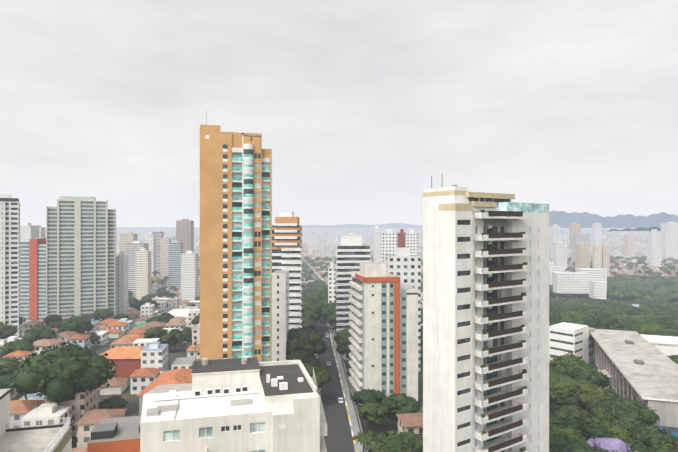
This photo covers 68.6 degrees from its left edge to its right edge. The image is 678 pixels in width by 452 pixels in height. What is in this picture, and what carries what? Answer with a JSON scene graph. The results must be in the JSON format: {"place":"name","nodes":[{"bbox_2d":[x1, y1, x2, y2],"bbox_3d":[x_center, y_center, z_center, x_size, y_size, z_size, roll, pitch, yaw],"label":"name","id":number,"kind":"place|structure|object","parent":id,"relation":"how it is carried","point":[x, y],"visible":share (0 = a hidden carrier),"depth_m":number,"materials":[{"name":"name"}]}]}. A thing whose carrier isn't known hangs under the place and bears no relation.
{"place":"outdoors","nodes":[
{"label":"outdoors","id":0,"kind":"place"},
{"bbox_2d":[140,341,326,451],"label":"cream building","id":1,"kind":"structure","parent":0,"point":[251,404],"depth_m":53.70,"materials":[{"name":"beige paint"}]},
{"bbox_2d":[0,227,638,451],"bbox_3d":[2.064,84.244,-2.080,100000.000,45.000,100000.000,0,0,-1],"label":"ground","id":2,"kind":"structure","parent":0,"point":[385,425],"depth_m":183.02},
{"bbox_2d":[0,324,17,338],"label":"tree","id":3,"kind":"object","parent":2,"relation":"on","point":[6,331],"visible":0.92,"depth_m":274.51,"materials":[{"name":"green plant"}]},
{"bbox_2d":[0,356,24,388],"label":"tree","id":4,"kind":"object","parent":2,"relation":"on","point":[9,366],"visible":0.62,"depth_m":164.94,"materials":[{"name":"green plant"}]},
{"bbox_2d":[0,316,25,324],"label":"tree","id":5,"kind":"object","parent":2,"relation":"on","point":[21,319],"visible":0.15,"depth_m":311.12,"materials":[{"name":"green plant"}]},
{"bbox_2d":[0,339,34,356],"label":"tree","id":6,"kind":"object","parent":2,"relation":"on","point":[18,344],"visible":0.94,"depth_m":220.38,"materials":[{"name":"green plant"}]},
{"bbox_2d":[22,326,56,342],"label":"tree","id":7,"kind":"object","parent":2,"relation":"on","point":[37,333],"visible":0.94,"depth_m":255.81,"materials":[{"name":"green plant"}]},
{"bbox_2d":[43,314,62,324],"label":"tree","id":8,"kind":"object","parent":2,"relation":"on","point":[52,318],"visible":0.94,"depth_m":336.51,"materials":[{"name":"green plant"}]},
{"bbox_2d":[52,321,61,332],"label":"tree","id":9,"kind":"object","parent":2,"relation":"on","point":[56,324],"visible":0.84,"depth_m":313.70,"materials":[{"name":"green plant"}]},
{"bbox_2d":[9,341,117,404],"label":"tree","id":10,"kind":"object","parent":2,"relation":"on","point":[58,374],"visible":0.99,"depth_m":143.00,"materials":[{"name":"green plant"}]},
{"bbox_2d":[0,388,140,451],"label":"building roof","id":11,"kind":"structure","parent":2,"relation":"on","point":[120,434],"depth_m":64.41,"materials":[{"name":"grey concrete"}]},
{"bbox_2d":[60,315,94,333],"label":"tree","id":12,"kind":"object","parent":2,"relation":"on","point":[78,324],"visible":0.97,"depth_m":276.51,"materials":[{"name":"green plant"}]},
{"bbox_2d":[82,331,99,341],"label":"tree","id":13,"kind":"object","parent":2,"relation":"on","point":[94,337],"visible":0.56,"depth_m":269.25,"materials":[{"name":"green plant"}]},
{"bbox_2d":[82,314,99,320],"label":"tree","id":14,"kind":"object","parent":2,"relation":"on","point":[95,318],"visible":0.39,"depth_m":338.78,"materials":[{"name":"green plant"}]},
{"bbox_2d":[92,308,113,320],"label":"tree","id":15,"kind":"object","parent":2,"relation":"on","point":[102,313],"visible":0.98,"depth_m":379.92,"materials":[{"name":"green plant"}]},
{"bbox_2d":[98,395,127,408],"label":"tree","id":16,"kind":"object","parent":2,"relation":"on","point":[114,402],"visible":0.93,"depth_m":152.43,"materials":[{"name":"green plant"}]},
{"bbox_2d":[115,313,128,318],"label":"tree","id":17,"kind":"object","parent":2,"relation":"on","point":[120,316],"visible":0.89,"depth_m":364.47,"materials":[{"name":"green plant"}]},
{"bbox_2d":[128,298,138,305],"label":"tree","id":18,"kind":"object","parent":2,"relation":"on","point":[132,301],"visible":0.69,"depth_m":500.57,"materials":[{"name":"green plant"}]},
{"bbox_2d":[133,299,157,310],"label":"tree","id":19,"kind":"object","parent":2,"relation":"on","point":[139,304],"visible":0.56,"depth_m":425.69,"materials":[{"name":"green plant"}]},
{"bbox_2d":[141,294,155,299],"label":"tree","id":20,"kind":"object","parent":2,"relation":"on","point":[149,296],"visible":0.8,"depth_m":606.10,"materials":[{"name":"green plant"}]},
{"bbox_2d":[100,309,199,415],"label":"buildings","id":21,"kind":"structure","parent":2,"relation":"on","point":[126,360],"depth_m":205.70,"materials":[{"name":"paint"}]},
{"bbox_2d":[144,328,164,338],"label":"tree","id":22,"kind":"object","parent":2,"relation":"on","point":[155,333],"visible":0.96,"depth_m":258.90,"materials":[{"name":"green plant"}]},
{"bbox_2d":[145,315,167,323],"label":"tree","id":23,"kind":"object","parent":2,"relation":"on","point":[160,318],"visible":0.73,"depth_m":318.48,"materials":[{"name":"green plant"}]},
{"bbox_2d":[145,326,167,333],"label":"tree","id":24,"kind":"object","parent":2,"relation":"on","point":[158,327],"visible":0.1,"depth_m":275.08,"materials":[{"name":"green plant"}]},
{"bbox_2d":[153,278,164,284],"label":"tree","id":25,"kind":"object","parent":2,"relation":"on","point":[159,281],"visible":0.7,"depth_m":823.78,"materials":[{"name":"green plant"}]},
{"bbox_2d":[159,290,171,296],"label":"tree","id":26,"kind":"object","parent":2,"relation":"on","point":[166,293],"visible":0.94,"depth_m":632.30,"materials":[{"name":"green plant"}]},
{"bbox_2d":[161,313,173,321],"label":"tree","id":27,"kind":"object","parent":2,"relation":"on","point":[168,316],"visible":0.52,"depth_m":325.22,"materials":[{"name":"green plant"}]},
{"bbox_2d":[160,334,183,351],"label":"tree","id":28,"kind":"object","parent":2,"relation":"on","point":[164,339],"visible":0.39,"depth_m":249.80,"materials":[{"name":"green plant"}]},
{"bbox_2d":[166,328,185,352],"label":"tree","id":29,"kind":"object","parent":2,"relation":"on","point":[178,335],"visible":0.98,"depth_m":249.06,"materials":[{"name":"green plant"}]},
{"bbox_2d":[185,330,191,342],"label":"tree","id":30,"kind":"object","parent":2,"relation":"on","point":[188,336],"visible":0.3,"depth_m":252.54,"materials":[{"name":"green plant"}]},
{"bbox_2d":[191,315,199,324],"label":"tree","id":31,"kind":"object","parent":2,"relation":"on","point":[195,321],"visible":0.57,"depth_m":313.01,"materials":[{"name":"green plant"}]},
{"bbox_2d":[200,110,271,361],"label":"orange tower","id":32,"kind":"structure","parent":2,"relation":"on","point":[235,244],"depth_m":150.07,"materials":[{"name":"paint"}]},
{"bbox_2d":[286,349,319,366],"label":"street tree","id":33,"kind":"object","parent":2,"relation":"on","point":[304,356],"visible":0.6,"depth_m":190.64,"materials":[{"name":"green plant"}]},
{"bbox_2d":[286,326,328,354],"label":"tree","id":34,"kind":"object","parent":2,"relation":"on","point":[299,338],"visible":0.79,"depth_m":204.04,"materials":[{"name":"green plant"}]},
{"bbox_2d":[302,316,318,329],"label":"street tree","id":35,"kind":"object","parent":2,"relation":"on","point":[308,323],"visible":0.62,"depth_m":283.15,"materials":[{"name":"green plant"}]},
{"bbox_2d":[302,309,319,330],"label":"street tree","id":36,"kind":"object","parent":2,"relation":"on","point":[312,314],"visible":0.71,"depth_m":305.41,"materials":[{"name":"green plant"}]},
{"bbox_2d":[302,300,320,315],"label":"street tree","id":37,"kind":"object","parent":2,"relation":"on","point":[306,305],"visible":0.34,"depth_m":311.42,"materials":[{"name":"green plant"}]},
{"bbox_2d":[302,296,322,307],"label":"street tree","id":38,"kind":"object","parent":2,"relation":"on","point":[316,301],"visible":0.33,"depth_m":360.03,"materials":[{"name":"green plant"}]},
{"bbox_2d":[302,362,331,387],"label":"tree","id":39,"kind":"object","parent":2,"relation":"on","point":[322,376],"visible":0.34,"depth_m":169.84,"materials":[{"name":"green plant"}]},
{"bbox_2d":[318,288,336,299],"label":"street tree","id":40,"kind":"object","parent":2,"relation":"on","point":[323,294],"visible":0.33,"depth_m":427.52,"materials":[{"name":"green plant"}]},
{"bbox_2d":[320,300,336,331],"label":"street tree","id":41,"kind":"object","parent":2,"relation":"on","point":[329,309],"visible":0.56,"depth_m":307.27,"materials":[{"name":"green plant"}]},
{"bbox_2d":[322,295,336,306],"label":"street tree","id":42,"kind":"object","parent":2,"relation":"on","point":[325,302],"visible":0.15,"depth_m":368.14,"materials":[{"name":"green plant"}]},
{"bbox_2d":[325,314,336,333],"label":"street tree","id":43,"kind":"object","parent":2,"relation":"on","point":[330,320],"visible":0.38,"depth_m":303.08,"materials":[{"name":"green plant"}]},
{"bbox_2d":[0,194,677,372],"bbox_3d":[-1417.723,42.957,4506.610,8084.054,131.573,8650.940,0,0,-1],"label":"high-rise buildings","id":44,"kind":"structure","parent":2,"relation":"on","point":[71,264],"depth_m":388.49,"materials":[{"name":"white concrete"}]},
{"bbox_2d":[0,228,677,451],"bbox_3d":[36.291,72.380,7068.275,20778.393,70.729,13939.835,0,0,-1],"label":"city houses","id":45,"kind":"structure","parent":2,"relation":"on","point":[83,412],"depth_m":262.02,"materials":[{"name":"paint"}]},
{"bbox_2d":[336,335,350,366],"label":"street tree","id":46,"kind":"object","parent":2,"relation":"on","point":[344,344],"visible":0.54,"depth_m":215.27,"materials":[{"name":"green plant"}]},
{"bbox_2d":[328,324,360,444],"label":"street poles","id":47,"kind":"object","parent":2,"relation":"on","point":[341,373],"visible":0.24,"depth_m":199.37,"materials":[{"name":"metal"}]},
{"bbox_2d":[338,327,350,339],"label":"street tree","id":48,"kind":"object","parent":2,"relation":"on","point":[344,332],"visible":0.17,"depth_m":236.01,"materials":[{"name":"green plant"}]},
{"bbox_2d":[351,432,375,451],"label":"palm","id":49,"kind":"object","parent":2,"relation":"on","point":[362,437],"visible":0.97,"depth_m":123.86,"materials":[{"name":"green plant"}]},
{"bbox_2d":[357,406,377,431],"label":"palm","id":50,"kind":"object","parent":2,"relation":"on","point":[364,409],"visible":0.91,"depth_m":145.44,"materials":[{"name":"green plant"}]},
{"bbox_2d":[350,389,385,423],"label":"street tree","id":51,"kind":"object","parent":2,"relation":"on","point":[362,396],"visible":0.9,"depth_m":154.01,"materials":[{"name":"green plant"}]},
{"bbox_2d":[363,440,376,451],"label":"palm","id":52,"kind":"object","parent":2,"relation":"on","point":[371,445],"visible":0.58,"depth_m":118.52,"materials":[{"name":"green plant"}]},
{"bbox_2d":[364,431,376,450],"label":"tree","id":53,"kind":"object","parent":2,"relation":"on","point":[369,432],"visible":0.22,"depth_m":136.05,"materials":[{"name":"green plant"}]},
{"bbox_2d":[356,401,388,432],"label":"street tree","id":54,"kind":"object","parent":2,"relation":"on","point":[376,416],"visible":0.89,"depth_m":145.76,"materials":[{"name":"green plant"}]},
{"bbox_2d":[369,432,389,449],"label":"tree","id":55,"kind":"object","parent":2,"relation":"on","point":[381,434],"visible":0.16,"depth_m":124.70,"materials":[{"name":"green plant"}]},
{"bbox_2d":[349,262,417,404],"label":"building","id":56,"kind":"structure","parent":2,"relation":"on","point":[383,331],"depth_m":166.78,"materials":[{"name":"beige paint"}]},
{"bbox_2d":[368,435,417,451],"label":"tree","id":57,"kind":"object","parent":2,"relation":"on","point":[387,443],"visible":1,"depth_m":115.98,"materials":[{"name":"green plant"}]},
{"bbox_2d":[388,413,397,421],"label":"tree","id":58,"kind":"object","parent":2,"relation":"on","point":[391,417],"visible":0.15,"depth_m":148.74,"materials":[{"name":"green plant"}]},
{"bbox_2d":[380,393,420,415],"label":"tree","id":59,"kind":"object","parent":2,"relation":"on","point":[403,404],"visible":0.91,"depth_m":148.58,"materials":[{"name":"green plant"}]},
{"bbox_2d":[388,431,422,451],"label":"tree","id":60,"kind":"object","parent":2,"relation":"on","point":[416,440],"visible":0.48,"depth_m":118.70,"materials":[{"name":"green plant"}]},
{"bbox_2d":[423,176,548,451],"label":"white tower","id":61,"kind":"structure","parent":2,"relation":"on","point":[485,322],"depth_m":94.97,"materials":[{"name":"paint"}]},
{"bbox_2d":[549,412,562,428],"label":"park tree","id":62,"kind":"object","parent":2,"relation":"on","point":[554,419],"visible":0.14,"depth_m":140.52,"materials":[{"name":"green plant"}]},
{"bbox_2d":[549,306,566,314],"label":"park tree","id":63,"kind":"object","parent":2,"relation":"on","point":[555,310],"visible":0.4,"depth_m":345.45,"materials":[{"name":"green plant"}]},
{"bbox_2d":[549,370,568,376],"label":"park tree","id":64,"kind":"object","parent":2,"relation":"on","point":[553,373],"visible":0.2,"depth_m":180.32,"materials":[{"name":"green plant"}]},
{"bbox_2d":[553,407,575,422],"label":"park tree","id":65,"kind":"object","parent":2,"relation":"on","point":[564,414],"visible":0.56,"depth_m":147.68,"materials":[{"name":"green plant"}]},
{"bbox_2d":[549,432,580,451],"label":"park tree","id":66,"kind":"object","parent":2,"relation":"on","point":[558,443],"visible":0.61,"depth_m":119.08,"materials":[{"name":"green plant"}]},
{"bbox_2d":[553,312,577,322],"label":"park tree","id":67,"kind":"object","parent":2,"relation":"on","point":[566,317],"visible":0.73,"depth_m":320.94,"materials":[{"name":"green plant"}]},
{"bbox_2d":[551,394,580,409],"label":"park tree","id":68,"kind":"object","parent":2,"relation":"on","point":[558,404],"visible":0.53,"depth_m":157.21,"materials":[{"name":"green plant"}]},
{"bbox_2d":[549,374,587,400],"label":"park tree","id":69,"kind":"object","parent":2,"relation":"on","point":[563,387],"visible":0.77,"depth_m":160.63,"materials":[{"name":"green plant"}]},
{"bbox_2d":[549,424,589,445],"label":"park tree","id":70,"kind":"object","parent":2,"relation":"on","point":[569,431],"visible":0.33,"depth_m":128.34,"materials":[{"name":"green plant"}]},
{"bbox_2d":[550,352,590,377],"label":"park tree","id":71,"kind":"object","parent":2,"relation":"on","point":[567,364],"visible":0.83,"depth_m":186.60,"materials":[{"name":"green plant"}]},
{"bbox_2d":[562,298,579,304],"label":"park tree","id":72,"kind":"object","parent":2,"relation":"on","point":[571,300],"visible":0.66,"depth_m":515.22,"materials":[{"name":"green plant"}]},
{"bbox_2d":[560,418,584,429],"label":"park tree","id":73,"kind":"object","parent":2,"relation":"on","point":[575,423],"visible":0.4,"depth_m":135.06,"materials":[{"name":"green plant"}]},
{"bbox_2d":[558,404,589,420],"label":"park tree","id":74,"kind":"object","parent":2,"relation":"on","point":[580,413],"visible":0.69,"depth_m":149.11,"materials":[{"name":"green plant"}]},
{"bbox_2d":[569,440,595,451],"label":"park tree","id":75,"kind":"object","parent":2,"relation":"on","point":[582,448],"visible":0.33,"depth_m":119.37,"materials":[{"name":"green plant"}]},
{"bbox_2d":[577,306,596,310],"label":"park tree","id":76,"kind":"object","parent":2,"relation":"on","point":[582,308],"visible":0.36,"depth_m":411.86,"materials":[{"name":"green plant"}]},
{"bbox_2d":[571,366,611,388],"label":"park tree","id":77,"kind":"object","parent":2,"relation":"on","point":[592,374],"visible":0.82,"depth_m":172.50,"materials":[{"name":"green plant"}]},
{"bbox_2d":[573,377,609,409],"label":"park tree","id":78,"kind":"object","parent":2,"relation":"on","point":[594,390],"visible":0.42,"depth_m":160.00,"materials":[{"name":"green plant"}]},
{"bbox_2d":[586,403,598,411],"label":"park tree","id":79,"kind":"object","parent":2,"relation":"on","point":[589,407],"visible":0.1,"depth_m":150.35,"materials":[{"name":"green plant"}]},
{"bbox_2d":[575,422,610,439],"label":"park tree","id":80,"kind":"object","parent":2,"relation":"on","point":[589,430],"visible":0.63,"depth_m":128.84,"materials":[{"name":"green plant"}]},
{"bbox_2d":[586,298,604,304],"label":"park tree","id":81,"kind":"object","parent":2,"relation":"on","point":[594,301],"visible":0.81,"depth_m":532.67,"materials":[{"name":"green plant"}]},
{"bbox_2d":[585,396,608,406],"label":"park tree","id":82,"kind":"object","parent":2,"relation":"on","point":[596,399],"visible":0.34,"depth_m":156.17,"materials":[{"name":"green plant"}]},
{"bbox_2d":[581,447,613,451],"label":"park tree","id":83,"kind":"object","parent":2,"relation":"on","point":[597,450],"visible":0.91,"depth_m":116.59,"materials":[{"name":"green plant"}]},
{"bbox_2d":[581,406,614,424],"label":"park tree","id":84,"kind":"object","parent":2,"relation":"on","point":[600,415],"visible":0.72,"depth_m":140.63,"materials":[{"name":"green plant"}]},
{"bbox_2d":[583,313,622,329],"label":"park tree","id":85,"kind":"object","parent":2,"relation":"on","point":[607,321],"visible":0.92,"depth_m":280.56,"materials":[{"name":"green plant"}]},
{"bbox_2d":[605,392,616,400],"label":"park tree","id":86,"kind":"object","parent":2,"relation":"on","point":[612,396],"visible":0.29,"depth_m":159.51,"materials":[{"name":"green plant"}]},
{"bbox_2d":[586,434,636,451],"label":"jacaranda","id":87,"kind":"object","parent":2,"relation":"on","point":[614,444],"visible":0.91,"depth_m":120.83,"materials":[{"name":"purple plant"}]},
{"bbox_2d":[549,322,677,439],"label":"institution buildings","id":88,"kind":"structure","parent":2,"relation":"on","point":[634,365],"depth_m":191.29,"materials":[{"name":"concrete"}]},
{"bbox_2d":[609,291,621,300],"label":"park tree","id":89,"kind":"object","parent":2,"relation":"on","point":[616,294],"visible":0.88,"depth_m":618.44,"materials":[{"name":"green plant"}]},
{"bbox_2d":[599,422,649,445],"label":"park tree","id":90,"kind":"object","parent":2,"relation":"on","point":[620,432],"visible":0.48,"depth_m":128.40,"materials":[{"name":"green plant"}]},
{"bbox_2d":[594,396,659,424],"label":"park tree","id":91,"kind":"object","parent":2,"relation":"on","point":[622,409],"visible":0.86,"depth_m":140.81,"materials":[{"name":"green plant"}]},
{"bbox_2d":[622,292,631,300],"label":"park tree","id":92,"kind":"object","parent":2,"relation":"on","point":[627,295],"visible":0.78,"depth_m":619.03,"materials":[{"name":"green plant"}]},
{"bbox_2d":[619,422,635,428],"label":"park tree","id":93,"kind":"object","parent":2,"relation":"on","point":[630,425],"visible":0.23,"depth_m":134.27,"materials":[{"name":"green plant"}]},
{"bbox_2d":[623,291,641,300],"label":"park tree","id":94,"kind":"object","parent":2,"relation":"on","point":[636,295],"visible":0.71,"depth_m":617.38,"materials":[{"name":"green plant"}]},
{"bbox_2d":[625,323,642,329],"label":"park tree","id":95,"kind":"object","parent":2,"relation":"on","point":[630,327],"visible":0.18,"depth_m":278.13,"materials":[{"name":"green plant"}]},
{"bbox_2d":[626,308,646,313],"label":"park tree","id":96,"kind":"object","parent":2,"relation":"on","point":[634,310],"visible":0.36,"depth_m":400.71,"materials":[{"name":"green plant"}]},
{"bbox_2d":[627,442,647,451],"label":"park tree","id":97,"kind":"object","parent":2,"relation":"on","point":[638,447],"visible":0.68,"depth_m":122.46,"materials":[{"name":"green plant"}]},
{"bbox_2d":[625,317,651,324],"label":"park tree","id":98,"kind":"object","parent":2,"relation":"on","point":[641,321],"visible":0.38,"depth_m":310.17,"materials":[{"name":"green plant"}]},
{"bbox_2d":[638,288,652,296],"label":"park tree","id":99,"kind":"object","parent":2,"relation":"on","point":[644,292],"visible":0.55,"depth_m":654.51,"materials":[{"name":"green plant"}]},
{"bbox_2d":[634,322,665,334],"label":"park tree","id":100,"kind":"object","parent":2,"relation":"on","point":[647,328],"visible":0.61,"depth_m":267.10,"materials":[{"name":"green plant"}]},
{"bbox_2d":[628,423,676,445],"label":"park tree","id":101,"kind":"object","parent":2,"relation":"on","point":[651,435],"visible":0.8,"depth_m":124.74,"materials":[{"name":"green plant"}]},
{"bbox_2d":[641,440,677,451],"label":"park tree","id":102,"kind":"object","parent":2,"relation":"on","point":[663,446],"visible":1,"depth_m":113.17,"materials":[{"name":"green plant"}]},
{"bbox_2d":[654,295,667,303],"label":"park tree","id":103,"kind":"object","parent":2,"relation":"on","point":[659,299],"visible":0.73,"depth_m":616.73,"materials":[{"name":"green plant"}]},
{"bbox_2d":[650,328,677,335],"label":"park tree","id":104,"kind":"object","parent":2,"relation":"on","point":[667,331],"visible":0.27,"depth_m":260.98,"materials":[{"name":"green plant"}]},
{"bbox_2d":[662,323,677,330],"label":"park tree","id":105,"kind":"object","parent":2,"relation":"on","point":[671,326],"visible":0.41,"depth_m":292.94,"materials":[{"name":"green plant"}]},
{"bbox_2d":[666,293,677,302],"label":"park tree","id":106,"kind":"object","parent":2,"relation":"on","point":[674,297],"visible":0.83,"depth_m":615.88,"materials":[{"name":"green plant"}]},
{"bbox_2d":[666,355,677,364],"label":"park tree","id":107,"kind":"object","parent":2,"relation":"on","point":[674,358],"visible":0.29,"depth_m":197.37,"materials":[{"name":"green plant"}]},
{"bbox_2d":[0,0,677,226],"label":"sky","id":108,"kind":"structure","parent":0,"point":[569,106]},
{"bbox_2d":[311,317,367,451],"bbox_3d":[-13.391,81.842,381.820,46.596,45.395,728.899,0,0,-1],"label":"street","id":109,"kind":"structure","parent":0,"point":[341,429],"depth_m":170.35,"materials":[{"name":"grey asphalt"}]},
{"bbox_2d":[302,210,677,231],"bbox_3d":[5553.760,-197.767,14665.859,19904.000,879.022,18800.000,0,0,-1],"label":"mountains","id":110,"kind":"structure","parent":0,"point":[563,219],"depth_m":20137.86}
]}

